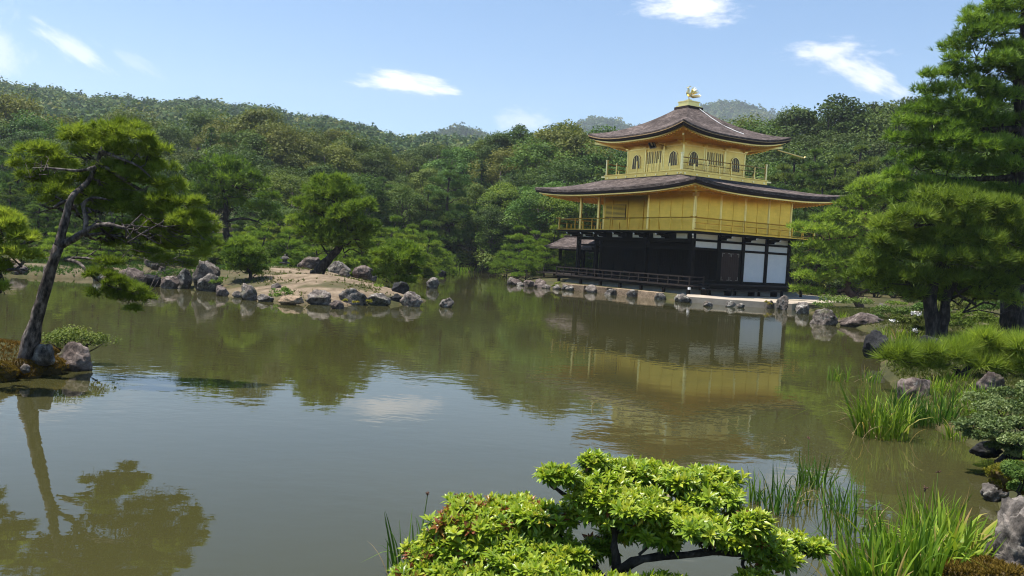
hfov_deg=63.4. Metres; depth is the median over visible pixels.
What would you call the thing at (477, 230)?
broadleaf tree
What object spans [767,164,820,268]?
layered pine
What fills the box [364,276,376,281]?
rock
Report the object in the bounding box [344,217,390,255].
garden pine
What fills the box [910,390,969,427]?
iris clump
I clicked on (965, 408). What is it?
iris clump
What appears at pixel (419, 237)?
garden pine
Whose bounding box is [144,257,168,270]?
rock
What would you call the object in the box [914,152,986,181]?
broadleaf tree
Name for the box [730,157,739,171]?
bell window
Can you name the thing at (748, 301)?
terrace
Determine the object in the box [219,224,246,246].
garden pine
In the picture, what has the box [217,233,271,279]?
island pine
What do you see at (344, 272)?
rock
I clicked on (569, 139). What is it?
broadleaf tree
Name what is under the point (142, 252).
garden pine
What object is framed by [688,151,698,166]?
bell window
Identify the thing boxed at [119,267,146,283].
rock
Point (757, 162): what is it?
broadleaf tree
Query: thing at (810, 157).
broadleaf tree
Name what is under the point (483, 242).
broadleaf tree
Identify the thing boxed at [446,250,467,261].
shrub
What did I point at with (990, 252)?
bank pine
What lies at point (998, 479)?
moss mound
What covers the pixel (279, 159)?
broadleaf tree
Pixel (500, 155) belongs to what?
broadleaf tree
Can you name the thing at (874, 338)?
rock
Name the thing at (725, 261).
door
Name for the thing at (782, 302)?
rock
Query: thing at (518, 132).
broadleaf tree
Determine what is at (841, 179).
layered pine
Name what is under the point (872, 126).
broadleaf tree
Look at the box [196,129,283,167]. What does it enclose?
broadleaf tree
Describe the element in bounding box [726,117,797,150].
broadleaf tree
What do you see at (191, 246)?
garden pine
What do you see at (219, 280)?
shore bush
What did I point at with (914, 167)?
layered pine
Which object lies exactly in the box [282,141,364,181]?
broadleaf tree
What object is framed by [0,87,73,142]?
broadleaf tree
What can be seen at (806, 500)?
iris clump
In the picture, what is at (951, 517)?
iris clump
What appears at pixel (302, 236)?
garden pine
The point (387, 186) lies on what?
layered pine
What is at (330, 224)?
island pine
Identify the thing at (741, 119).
broadleaf tree
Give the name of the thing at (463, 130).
hillside forest
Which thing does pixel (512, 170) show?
conifer tree
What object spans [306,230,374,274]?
garden pine
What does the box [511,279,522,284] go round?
rock
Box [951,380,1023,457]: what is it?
bank shrub
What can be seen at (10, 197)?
layered pine
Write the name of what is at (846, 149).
broadleaf tree
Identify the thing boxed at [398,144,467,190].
broadleaf tree
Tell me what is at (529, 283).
rock
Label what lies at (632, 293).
rock
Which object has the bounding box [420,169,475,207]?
broadleaf tree
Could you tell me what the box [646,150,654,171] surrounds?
panel door
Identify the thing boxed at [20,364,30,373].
rock
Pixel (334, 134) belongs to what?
broadleaf tree
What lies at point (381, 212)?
layered pine
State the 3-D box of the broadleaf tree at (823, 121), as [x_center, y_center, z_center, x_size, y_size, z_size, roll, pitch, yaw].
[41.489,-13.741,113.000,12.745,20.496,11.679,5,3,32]
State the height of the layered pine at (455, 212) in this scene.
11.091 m
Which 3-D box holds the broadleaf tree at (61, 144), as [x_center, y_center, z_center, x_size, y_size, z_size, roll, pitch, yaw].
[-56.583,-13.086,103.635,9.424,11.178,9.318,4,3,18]
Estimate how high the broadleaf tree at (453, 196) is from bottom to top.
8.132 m
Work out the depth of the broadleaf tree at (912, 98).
109.70 m
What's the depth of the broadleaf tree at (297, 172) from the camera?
76.65 m
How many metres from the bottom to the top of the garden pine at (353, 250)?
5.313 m
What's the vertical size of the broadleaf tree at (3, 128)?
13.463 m
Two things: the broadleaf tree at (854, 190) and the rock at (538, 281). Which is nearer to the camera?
the rock at (538, 281)
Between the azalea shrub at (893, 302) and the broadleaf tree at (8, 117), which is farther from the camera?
the broadleaf tree at (8, 117)
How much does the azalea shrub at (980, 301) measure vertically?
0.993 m
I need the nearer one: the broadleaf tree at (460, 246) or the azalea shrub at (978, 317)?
the azalea shrub at (978, 317)
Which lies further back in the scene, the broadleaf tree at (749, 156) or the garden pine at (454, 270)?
the broadleaf tree at (749, 156)
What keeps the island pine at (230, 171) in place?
on the ground at (308, 285)
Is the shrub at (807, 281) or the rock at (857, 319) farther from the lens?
the shrub at (807, 281)
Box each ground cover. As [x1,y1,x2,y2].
[0,337,92,361]
[2,256,296,277]
[150,266,421,300]
[811,306,1023,432]
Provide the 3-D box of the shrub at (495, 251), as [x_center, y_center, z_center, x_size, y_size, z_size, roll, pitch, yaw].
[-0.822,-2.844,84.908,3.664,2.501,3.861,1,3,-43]
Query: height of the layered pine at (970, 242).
10.678 m
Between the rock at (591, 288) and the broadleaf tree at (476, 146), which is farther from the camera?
the broadleaf tree at (476, 146)
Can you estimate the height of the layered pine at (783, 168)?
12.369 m
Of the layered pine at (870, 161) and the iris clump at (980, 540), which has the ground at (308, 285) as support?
the layered pine at (870, 161)
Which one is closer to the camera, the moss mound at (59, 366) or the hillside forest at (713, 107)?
the moss mound at (59, 366)
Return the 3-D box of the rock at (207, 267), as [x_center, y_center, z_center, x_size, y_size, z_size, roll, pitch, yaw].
[-12.405,-0.383,33.637,1.042,1.512,0.797,3,2,-5]
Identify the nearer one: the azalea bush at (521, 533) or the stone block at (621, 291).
the azalea bush at (521, 533)
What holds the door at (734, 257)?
in the golden pavilion
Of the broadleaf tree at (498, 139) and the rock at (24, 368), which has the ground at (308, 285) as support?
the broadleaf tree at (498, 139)
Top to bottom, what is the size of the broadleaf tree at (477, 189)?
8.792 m
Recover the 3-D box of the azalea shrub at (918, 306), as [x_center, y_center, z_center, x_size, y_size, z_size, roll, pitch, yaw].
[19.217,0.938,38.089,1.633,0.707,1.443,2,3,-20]
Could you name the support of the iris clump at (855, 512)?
in the water
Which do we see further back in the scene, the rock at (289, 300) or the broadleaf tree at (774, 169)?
the broadleaf tree at (774, 169)
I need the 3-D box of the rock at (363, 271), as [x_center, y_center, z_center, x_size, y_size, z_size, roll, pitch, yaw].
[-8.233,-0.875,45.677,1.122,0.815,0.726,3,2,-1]
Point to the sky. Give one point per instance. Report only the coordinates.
(406, 67)
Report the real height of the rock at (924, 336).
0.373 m
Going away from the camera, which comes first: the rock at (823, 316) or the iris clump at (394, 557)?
the iris clump at (394, 557)
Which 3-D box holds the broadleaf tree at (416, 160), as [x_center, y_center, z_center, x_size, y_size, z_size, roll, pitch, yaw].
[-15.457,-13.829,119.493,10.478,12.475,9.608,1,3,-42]
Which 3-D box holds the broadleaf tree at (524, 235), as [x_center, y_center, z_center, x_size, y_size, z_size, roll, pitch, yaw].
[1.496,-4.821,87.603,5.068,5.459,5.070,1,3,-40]
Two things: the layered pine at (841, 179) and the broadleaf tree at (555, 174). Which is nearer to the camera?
the layered pine at (841, 179)
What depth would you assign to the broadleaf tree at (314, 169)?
78.65 m
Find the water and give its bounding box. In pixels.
[0,271,999,575]
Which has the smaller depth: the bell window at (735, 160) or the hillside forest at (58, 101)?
the bell window at (735, 160)
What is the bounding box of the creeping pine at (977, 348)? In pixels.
[866,320,1023,377]
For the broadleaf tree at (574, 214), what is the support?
on the ground at (308, 285)
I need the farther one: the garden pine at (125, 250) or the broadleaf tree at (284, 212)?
the broadleaf tree at (284, 212)
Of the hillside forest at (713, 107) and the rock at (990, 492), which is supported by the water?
the rock at (990, 492)
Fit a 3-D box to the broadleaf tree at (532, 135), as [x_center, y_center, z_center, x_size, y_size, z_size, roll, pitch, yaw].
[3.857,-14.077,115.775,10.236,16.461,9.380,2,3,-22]
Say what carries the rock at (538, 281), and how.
on the ground at (308, 285)
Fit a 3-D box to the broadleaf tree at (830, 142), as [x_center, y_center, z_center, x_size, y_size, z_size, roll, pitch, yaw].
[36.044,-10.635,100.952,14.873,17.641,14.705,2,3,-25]
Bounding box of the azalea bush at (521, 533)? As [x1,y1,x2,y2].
[388,447,835,575]
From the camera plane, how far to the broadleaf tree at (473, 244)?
87.37 m
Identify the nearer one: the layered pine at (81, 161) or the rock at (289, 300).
the rock at (289, 300)
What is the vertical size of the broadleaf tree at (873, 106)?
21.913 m
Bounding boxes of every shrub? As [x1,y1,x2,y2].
[34,257,47,261]
[41,324,121,351]
[175,249,193,258]
[200,256,217,264]
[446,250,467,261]
[454,247,481,266]
[473,248,504,270]
[485,248,512,268]
[801,277,826,293]
[811,269,841,293]
[812,294,874,307]
[824,279,851,294]
[850,279,868,296]
[860,286,893,297]
[870,304,914,318]
[884,300,907,304]
[889,311,925,333]
[900,298,937,304]
[908,300,951,310]
[937,299,976,313]
[949,308,999,327]
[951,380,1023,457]
[956,326,999,332]
[964,300,997,314]
[977,298,999,317]
[999,451,1023,496]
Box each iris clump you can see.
[371,491,428,574]
[401,516,427,560]
[457,266,469,271]
[459,265,481,271]
[735,466,771,504]
[743,461,809,516]
[767,472,849,506]
[776,436,867,489]
[789,374,931,442]
[805,509,923,575]
[807,465,902,544]
[813,469,873,512]
[825,362,863,381]
[836,485,982,575]
[853,367,884,383]
[857,487,1004,561]
[868,471,987,539]
[871,324,912,341]
[875,383,953,427]
[888,329,924,341]
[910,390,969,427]
[916,398,974,422]
[924,374,973,394]
[927,384,976,404]
[929,417,981,441]
[934,368,972,381]
[947,379,995,397]
[953,393,1008,415]
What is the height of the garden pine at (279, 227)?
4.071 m
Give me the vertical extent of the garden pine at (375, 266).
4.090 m
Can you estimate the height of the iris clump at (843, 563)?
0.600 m
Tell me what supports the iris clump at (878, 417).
in the water
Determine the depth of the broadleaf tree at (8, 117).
119.73 m
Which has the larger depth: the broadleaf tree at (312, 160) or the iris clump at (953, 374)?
the broadleaf tree at (312, 160)
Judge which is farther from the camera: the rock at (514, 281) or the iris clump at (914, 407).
the rock at (514, 281)
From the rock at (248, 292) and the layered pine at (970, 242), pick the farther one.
the layered pine at (970, 242)
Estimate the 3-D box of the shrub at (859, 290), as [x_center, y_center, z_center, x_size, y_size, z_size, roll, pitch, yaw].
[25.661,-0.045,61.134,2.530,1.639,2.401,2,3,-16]
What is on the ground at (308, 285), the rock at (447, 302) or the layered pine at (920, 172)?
the layered pine at (920, 172)
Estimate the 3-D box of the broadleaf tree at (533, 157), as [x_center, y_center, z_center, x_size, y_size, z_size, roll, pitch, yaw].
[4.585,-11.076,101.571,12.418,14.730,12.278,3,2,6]
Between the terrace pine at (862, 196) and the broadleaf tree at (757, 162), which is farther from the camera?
the broadleaf tree at (757, 162)
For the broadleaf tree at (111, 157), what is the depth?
99.82 m
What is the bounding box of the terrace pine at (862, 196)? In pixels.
[786,172,904,307]
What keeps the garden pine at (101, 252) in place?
on the ground at (308, 285)
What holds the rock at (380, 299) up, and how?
on the ground at (308, 285)
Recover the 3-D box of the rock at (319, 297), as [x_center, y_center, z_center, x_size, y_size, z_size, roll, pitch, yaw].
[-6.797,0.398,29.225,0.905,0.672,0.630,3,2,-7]
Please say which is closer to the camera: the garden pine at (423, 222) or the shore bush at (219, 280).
the shore bush at (219, 280)
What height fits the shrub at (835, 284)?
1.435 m
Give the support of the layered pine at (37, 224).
on the ground at (308, 285)
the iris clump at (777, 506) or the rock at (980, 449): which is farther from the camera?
the rock at (980, 449)
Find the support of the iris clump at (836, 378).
in the water
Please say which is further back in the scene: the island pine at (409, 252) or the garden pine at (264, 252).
the garden pine at (264, 252)
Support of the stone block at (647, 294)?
on the ground at (308, 285)
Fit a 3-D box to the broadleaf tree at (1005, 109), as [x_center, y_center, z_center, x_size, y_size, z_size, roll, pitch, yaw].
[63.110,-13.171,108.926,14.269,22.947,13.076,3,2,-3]
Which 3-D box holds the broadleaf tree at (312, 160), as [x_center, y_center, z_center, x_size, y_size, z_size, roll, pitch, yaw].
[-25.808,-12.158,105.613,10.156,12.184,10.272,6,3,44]
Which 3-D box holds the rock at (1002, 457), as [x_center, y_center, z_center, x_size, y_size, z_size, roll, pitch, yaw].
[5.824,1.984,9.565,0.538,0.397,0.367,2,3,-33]
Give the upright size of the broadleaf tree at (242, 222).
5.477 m
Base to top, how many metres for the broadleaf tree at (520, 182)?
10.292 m
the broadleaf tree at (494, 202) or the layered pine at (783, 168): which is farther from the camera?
the broadleaf tree at (494, 202)
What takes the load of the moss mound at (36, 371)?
on the ground at (308, 285)
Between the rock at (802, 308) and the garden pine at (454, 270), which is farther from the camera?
the garden pine at (454, 270)
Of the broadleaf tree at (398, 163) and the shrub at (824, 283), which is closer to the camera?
the shrub at (824, 283)
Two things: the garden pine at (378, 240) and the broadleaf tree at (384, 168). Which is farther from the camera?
the broadleaf tree at (384, 168)
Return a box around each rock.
[10,264,27,274]
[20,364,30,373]
[31,344,55,366]
[56,341,92,371]
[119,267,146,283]
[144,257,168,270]
[145,274,160,286]
[160,276,179,288]
[177,267,192,288]
[192,260,220,288]
[196,273,222,291]
[216,285,228,295]
[232,291,240,297]
[240,283,256,299]
[257,294,273,301]
[271,283,280,288]
[278,296,303,304]
[297,257,319,268]
[306,290,330,304]
[327,261,350,273]
[329,300,343,308]
[338,268,350,277]
[338,288,367,304]
[352,265,372,278]
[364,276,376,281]
[367,293,390,305]
[389,293,401,301]
[391,281,409,293]
[400,291,422,306]
[426,277,439,288]
[438,270,446,276]
[439,297,453,307]
[507,277,514,284]
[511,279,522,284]
[525,280,533,286]
[534,278,545,286]
[542,284,550,288]
[565,285,573,290]
[585,285,596,292]
[604,289,615,294]
[626,290,637,296]
[654,293,665,299]
[677,293,690,302]
[703,301,712,306]
[725,300,735,306]
[737,303,744,307]
[766,300,773,308]
[776,295,788,309]
[795,302,809,313]
[809,308,837,325]
[838,312,883,326]
[862,330,888,357]
[897,377,931,401]
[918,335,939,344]
[969,441,1002,458]
[976,371,1004,390]
[980,482,1008,501]
[983,497,1023,568]
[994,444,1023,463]
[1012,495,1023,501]
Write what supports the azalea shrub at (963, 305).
on the ground at (308, 285)
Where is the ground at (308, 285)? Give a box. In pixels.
[0,193,1023,539]
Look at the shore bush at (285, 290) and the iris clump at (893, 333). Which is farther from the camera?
the shore bush at (285, 290)
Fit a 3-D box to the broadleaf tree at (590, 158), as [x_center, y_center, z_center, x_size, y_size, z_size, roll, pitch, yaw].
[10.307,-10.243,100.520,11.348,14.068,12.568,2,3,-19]
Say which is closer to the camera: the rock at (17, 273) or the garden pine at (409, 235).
the rock at (17, 273)
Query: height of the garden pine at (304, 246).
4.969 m
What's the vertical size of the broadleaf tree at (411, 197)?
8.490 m
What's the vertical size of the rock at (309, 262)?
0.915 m
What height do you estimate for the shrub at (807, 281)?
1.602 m
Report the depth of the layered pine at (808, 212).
67.44 m
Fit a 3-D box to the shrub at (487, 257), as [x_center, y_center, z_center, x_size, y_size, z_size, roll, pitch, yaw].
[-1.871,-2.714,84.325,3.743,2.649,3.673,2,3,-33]
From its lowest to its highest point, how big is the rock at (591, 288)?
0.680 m
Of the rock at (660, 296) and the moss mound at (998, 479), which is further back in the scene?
the rock at (660, 296)
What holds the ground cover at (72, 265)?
on the ground at (308, 285)
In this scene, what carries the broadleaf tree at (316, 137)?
on the ground at (308, 285)
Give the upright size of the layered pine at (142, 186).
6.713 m
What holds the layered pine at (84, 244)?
on the ground at (308, 285)
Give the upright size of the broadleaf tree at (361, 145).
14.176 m
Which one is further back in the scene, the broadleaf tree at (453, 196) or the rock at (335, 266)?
the broadleaf tree at (453, 196)
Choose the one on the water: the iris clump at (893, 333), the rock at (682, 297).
the rock at (682, 297)
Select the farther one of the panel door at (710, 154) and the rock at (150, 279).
the panel door at (710, 154)
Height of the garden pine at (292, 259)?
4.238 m
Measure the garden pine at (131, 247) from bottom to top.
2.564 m
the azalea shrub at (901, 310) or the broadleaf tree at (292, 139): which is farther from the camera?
the broadleaf tree at (292, 139)
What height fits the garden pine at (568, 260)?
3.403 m
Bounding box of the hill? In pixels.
[587,107,762,129]
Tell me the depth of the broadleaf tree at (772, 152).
102.30 m
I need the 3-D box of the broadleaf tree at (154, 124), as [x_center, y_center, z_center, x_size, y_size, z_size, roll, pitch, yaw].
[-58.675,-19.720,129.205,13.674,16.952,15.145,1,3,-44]
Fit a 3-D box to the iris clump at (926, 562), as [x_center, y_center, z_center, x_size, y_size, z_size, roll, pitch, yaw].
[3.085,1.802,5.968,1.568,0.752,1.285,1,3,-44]
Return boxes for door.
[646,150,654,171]
[653,149,661,170]
[706,150,714,172]
[714,152,723,174]
[720,252,730,280]
[729,253,738,281]
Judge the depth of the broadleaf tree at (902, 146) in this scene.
94.37 m
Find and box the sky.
[0,0,1020,137]
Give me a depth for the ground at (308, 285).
34.03 m
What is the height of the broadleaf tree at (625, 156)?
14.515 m
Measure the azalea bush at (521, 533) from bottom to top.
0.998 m
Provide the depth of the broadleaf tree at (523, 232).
84.95 m
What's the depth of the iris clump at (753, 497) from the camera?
7.75 m
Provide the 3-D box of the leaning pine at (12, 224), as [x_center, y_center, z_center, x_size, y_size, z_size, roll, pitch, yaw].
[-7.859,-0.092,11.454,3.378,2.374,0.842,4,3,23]
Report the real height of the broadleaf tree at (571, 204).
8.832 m
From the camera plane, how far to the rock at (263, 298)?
29.23 m
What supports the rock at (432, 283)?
on the water
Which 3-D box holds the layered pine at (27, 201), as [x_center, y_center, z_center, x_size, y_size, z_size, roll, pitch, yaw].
[-31.794,-5.551,56.832,5.586,7.002,5.350,1,3,-42]
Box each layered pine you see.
[0,140,62,238]
[0,146,19,201]
[0,181,42,243]
[11,166,82,250]
[18,199,68,246]
[36,142,87,250]
[47,185,97,253]
[65,218,128,255]
[70,196,132,236]
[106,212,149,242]
[114,172,167,240]
[345,176,402,238]
[372,205,389,237]
[404,190,453,247]
[406,164,481,259]
[427,208,464,252]
[767,154,825,283]
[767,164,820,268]
[769,147,866,267]
[790,179,854,276]
[790,188,845,283]
[799,161,859,272]
[827,142,885,290]
[837,154,923,243]
[868,146,934,264]
[894,167,969,299]
[896,168,933,191]
[933,172,1006,301]
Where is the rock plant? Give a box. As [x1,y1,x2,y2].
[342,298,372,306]
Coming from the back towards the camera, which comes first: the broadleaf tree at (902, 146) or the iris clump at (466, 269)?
the broadleaf tree at (902, 146)
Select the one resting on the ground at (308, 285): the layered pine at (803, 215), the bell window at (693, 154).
the layered pine at (803, 215)
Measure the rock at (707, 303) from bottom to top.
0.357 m
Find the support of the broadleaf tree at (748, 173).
on the ground at (308, 285)
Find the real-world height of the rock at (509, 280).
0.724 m
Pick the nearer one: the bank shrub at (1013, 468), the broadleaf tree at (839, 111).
the bank shrub at (1013, 468)
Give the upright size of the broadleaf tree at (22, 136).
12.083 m
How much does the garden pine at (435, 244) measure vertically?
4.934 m
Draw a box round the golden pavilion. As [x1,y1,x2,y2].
[535,86,845,296]
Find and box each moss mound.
[0,359,19,381]
[7,358,43,378]
[41,355,68,374]
[940,554,1023,575]
[983,459,1023,494]
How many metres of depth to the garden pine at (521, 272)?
65.69 m
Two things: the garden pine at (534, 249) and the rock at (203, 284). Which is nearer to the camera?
the rock at (203, 284)
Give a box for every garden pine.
[5,228,49,261]
[37,225,81,259]
[60,242,99,263]
[78,235,127,261]
[99,243,134,258]
[119,233,145,260]
[128,241,170,260]
[165,249,190,262]
[180,235,214,251]
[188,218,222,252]
[196,234,224,264]
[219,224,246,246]
[244,218,280,257]
[244,235,268,263]
[247,221,302,266]
[254,218,301,250]
[265,228,306,266]
[271,222,326,264]
[290,235,352,270]
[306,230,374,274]
[330,225,376,264]
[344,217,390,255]
[346,239,380,275]
[354,226,407,273]
[369,237,418,277]
[384,214,420,243]
[393,223,442,273]
[394,233,437,277]
[408,219,456,268]
[419,244,442,277]
[422,231,460,273]
[426,239,458,273]
[452,255,470,267]
[485,224,547,277]
[488,248,518,276]
[503,230,555,275]
[509,249,542,279]
[523,239,566,277]
[533,224,575,275]
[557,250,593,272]
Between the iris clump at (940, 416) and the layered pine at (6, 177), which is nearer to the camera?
the iris clump at (940, 416)
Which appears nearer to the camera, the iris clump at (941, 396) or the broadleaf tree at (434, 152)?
the iris clump at (941, 396)
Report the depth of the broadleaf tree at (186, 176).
69.36 m
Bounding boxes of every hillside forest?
[0,77,527,206]
[418,122,621,152]
[576,99,832,150]
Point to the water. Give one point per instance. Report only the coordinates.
(188, 433)
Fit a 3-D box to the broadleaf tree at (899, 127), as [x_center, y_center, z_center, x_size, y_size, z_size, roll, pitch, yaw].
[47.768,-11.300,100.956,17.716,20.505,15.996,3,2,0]
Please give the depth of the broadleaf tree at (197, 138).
108.88 m
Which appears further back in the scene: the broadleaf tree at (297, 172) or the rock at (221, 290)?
the broadleaf tree at (297, 172)
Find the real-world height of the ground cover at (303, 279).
0.987 m
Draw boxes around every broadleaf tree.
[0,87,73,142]
[0,108,17,124]
[0,109,76,142]
[0,118,36,169]
[0,129,68,197]
[0,140,37,194]
[23,138,88,184]
[43,116,84,142]
[52,120,121,214]
[85,137,138,220]
[102,103,175,153]
[122,137,193,172]
[138,163,219,215]
[152,124,190,158]
[154,107,231,161]
[159,153,192,172]
[168,151,241,222]
[189,114,269,226]
[196,105,310,161]
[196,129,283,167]
[198,146,282,235]
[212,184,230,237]
[228,197,290,241]
[231,164,309,214]
[241,122,332,172]
[244,207,303,239]
[255,169,330,247]
[256,148,306,176]
[266,123,350,163]
[279,143,348,174]
[280,162,354,218]
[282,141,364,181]
[318,128,366,173]
[328,130,402,180]
[328,172,394,228]
[337,150,399,197]
[360,145,414,181]
[366,183,435,233]
[371,174,420,208]
[386,185,431,233]
[394,149,435,197]
[394,166,457,208]
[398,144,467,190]
[420,146,490,226]
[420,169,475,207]
[423,186,461,229]
[443,233,469,250]
[449,182,500,228]
[450,210,491,250]
[454,218,493,265]
[457,138,503,186]
[463,145,546,246]
[466,203,516,268]
[472,130,519,189]
[473,221,517,269]
[474,182,534,243]
[475,185,520,224]
[485,123,532,182]
[486,173,543,207]
[493,198,548,249]
[499,135,597,184]
[500,180,577,240]
[507,218,540,244]
[508,119,623,190]
[516,129,570,179]
[521,158,602,215]
[528,195,602,272]
[538,120,598,179]
[547,182,602,273]
[562,143,626,181]
[586,124,626,170]
[613,149,626,172]
[720,112,767,133]
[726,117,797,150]
[745,154,798,185]
[745,167,758,178]
[746,154,770,177]
[747,134,804,163]
[751,131,861,176]
[755,160,842,271]
[764,142,849,185]
[769,103,825,142]
[795,122,883,152]
[796,106,906,151]
[800,116,835,137]
[803,93,878,154]
[803,140,919,173]
[821,166,898,218]
[838,138,902,174]
[844,112,975,151]
[862,100,908,141]
[862,101,883,114]
[880,130,952,170]
[884,94,947,115]
[897,145,980,176]
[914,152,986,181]
[949,152,1007,176]
[993,105,1013,113]
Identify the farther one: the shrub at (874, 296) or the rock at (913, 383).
the shrub at (874, 296)
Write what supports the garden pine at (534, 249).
on the ground at (308, 285)
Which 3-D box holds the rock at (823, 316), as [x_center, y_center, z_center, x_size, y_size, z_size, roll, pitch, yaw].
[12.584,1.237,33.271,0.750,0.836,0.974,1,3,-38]
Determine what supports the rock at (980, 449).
on the water
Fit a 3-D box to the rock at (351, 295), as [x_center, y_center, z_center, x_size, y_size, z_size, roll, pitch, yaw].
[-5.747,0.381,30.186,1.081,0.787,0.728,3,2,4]
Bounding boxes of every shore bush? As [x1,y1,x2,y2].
[209,277,227,291]
[268,286,292,296]
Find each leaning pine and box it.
[0,204,47,294]
[4,112,230,359]
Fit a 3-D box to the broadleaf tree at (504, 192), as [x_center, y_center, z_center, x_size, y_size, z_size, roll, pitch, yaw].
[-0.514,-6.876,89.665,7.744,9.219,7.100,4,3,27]
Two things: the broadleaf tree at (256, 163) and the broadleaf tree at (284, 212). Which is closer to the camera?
the broadleaf tree at (284, 212)
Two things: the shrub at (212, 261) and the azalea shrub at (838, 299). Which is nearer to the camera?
the azalea shrub at (838, 299)
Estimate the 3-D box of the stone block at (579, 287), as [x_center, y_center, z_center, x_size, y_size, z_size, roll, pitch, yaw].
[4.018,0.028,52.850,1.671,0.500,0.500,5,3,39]
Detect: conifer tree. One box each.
[200,124,230,231]
[471,159,490,237]
[502,168,518,244]
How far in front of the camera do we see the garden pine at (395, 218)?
67.64 m
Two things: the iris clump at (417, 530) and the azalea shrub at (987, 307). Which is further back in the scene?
the azalea shrub at (987, 307)
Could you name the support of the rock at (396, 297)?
on the ground at (308, 285)
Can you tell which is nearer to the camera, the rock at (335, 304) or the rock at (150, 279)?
the rock at (335, 304)
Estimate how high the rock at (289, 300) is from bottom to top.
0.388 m
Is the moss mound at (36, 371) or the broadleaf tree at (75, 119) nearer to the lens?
the moss mound at (36, 371)
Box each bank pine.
[836,179,1023,339]
[870,0,1023,334]
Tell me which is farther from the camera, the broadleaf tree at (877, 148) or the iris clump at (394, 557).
the broadleaf tree at (877, 148)
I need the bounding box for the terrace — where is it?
[686,294,865,309]
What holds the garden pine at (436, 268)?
on the ground at (308, 285)
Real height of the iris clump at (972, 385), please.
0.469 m
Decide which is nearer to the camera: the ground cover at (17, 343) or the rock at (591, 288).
the ground cover at (17, 343)
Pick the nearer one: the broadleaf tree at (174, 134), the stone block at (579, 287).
the stone block at (579, 287)
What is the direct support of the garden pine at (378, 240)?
on the ground at (308, 285)
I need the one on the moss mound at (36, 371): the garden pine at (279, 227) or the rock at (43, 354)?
the rock at (43, 354)
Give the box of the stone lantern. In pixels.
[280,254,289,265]
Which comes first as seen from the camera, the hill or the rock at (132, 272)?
the rock at (132, 272)
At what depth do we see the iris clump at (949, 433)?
11.21 m
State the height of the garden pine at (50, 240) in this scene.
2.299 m
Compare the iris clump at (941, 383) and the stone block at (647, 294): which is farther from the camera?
the stone block at (647, 294)
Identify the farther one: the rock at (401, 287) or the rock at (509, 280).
the rock at (509, 280)
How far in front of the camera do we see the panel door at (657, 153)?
55.16 m
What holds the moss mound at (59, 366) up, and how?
on the ground at (308, 285)
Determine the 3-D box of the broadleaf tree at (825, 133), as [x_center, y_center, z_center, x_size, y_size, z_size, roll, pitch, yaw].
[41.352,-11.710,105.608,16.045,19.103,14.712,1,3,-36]
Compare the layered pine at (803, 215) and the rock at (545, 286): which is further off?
the layered pine at (803, 215)
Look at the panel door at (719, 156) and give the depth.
54.74 m
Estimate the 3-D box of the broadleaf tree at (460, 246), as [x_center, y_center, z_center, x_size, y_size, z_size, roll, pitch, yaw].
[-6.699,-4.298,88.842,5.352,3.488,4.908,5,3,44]
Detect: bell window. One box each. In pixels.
[631,155,640,168]
[668,150,677,165]
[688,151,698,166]
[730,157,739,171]
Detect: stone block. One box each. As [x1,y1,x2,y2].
[562,284,587,291]
[596,286,611,293]
[612,288,637,295]
[638,290,663,298]
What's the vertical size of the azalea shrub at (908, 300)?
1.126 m
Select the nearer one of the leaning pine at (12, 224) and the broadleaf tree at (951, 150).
the leaning pine at (12, 224)
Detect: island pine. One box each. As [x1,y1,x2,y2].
[175,149,285,264]
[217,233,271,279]
[283,170,383,273]
[367,237,427,285]
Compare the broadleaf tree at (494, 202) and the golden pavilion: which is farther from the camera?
the broadleaf tree at (494, 202)
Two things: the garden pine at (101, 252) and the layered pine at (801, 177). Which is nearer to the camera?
the garden pine at (101, 252)
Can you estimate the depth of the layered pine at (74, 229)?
51.38 m
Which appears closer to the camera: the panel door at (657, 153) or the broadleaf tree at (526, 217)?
the panel door at (657, 153)
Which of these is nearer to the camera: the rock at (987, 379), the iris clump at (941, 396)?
the iris clump at (941, 396)
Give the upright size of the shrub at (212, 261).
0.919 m
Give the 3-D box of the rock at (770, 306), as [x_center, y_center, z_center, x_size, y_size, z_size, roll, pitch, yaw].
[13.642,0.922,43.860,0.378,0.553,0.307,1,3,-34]
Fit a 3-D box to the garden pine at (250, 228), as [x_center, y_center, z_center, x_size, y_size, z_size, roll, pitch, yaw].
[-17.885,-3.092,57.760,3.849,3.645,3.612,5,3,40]
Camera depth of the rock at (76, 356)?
12.90 m

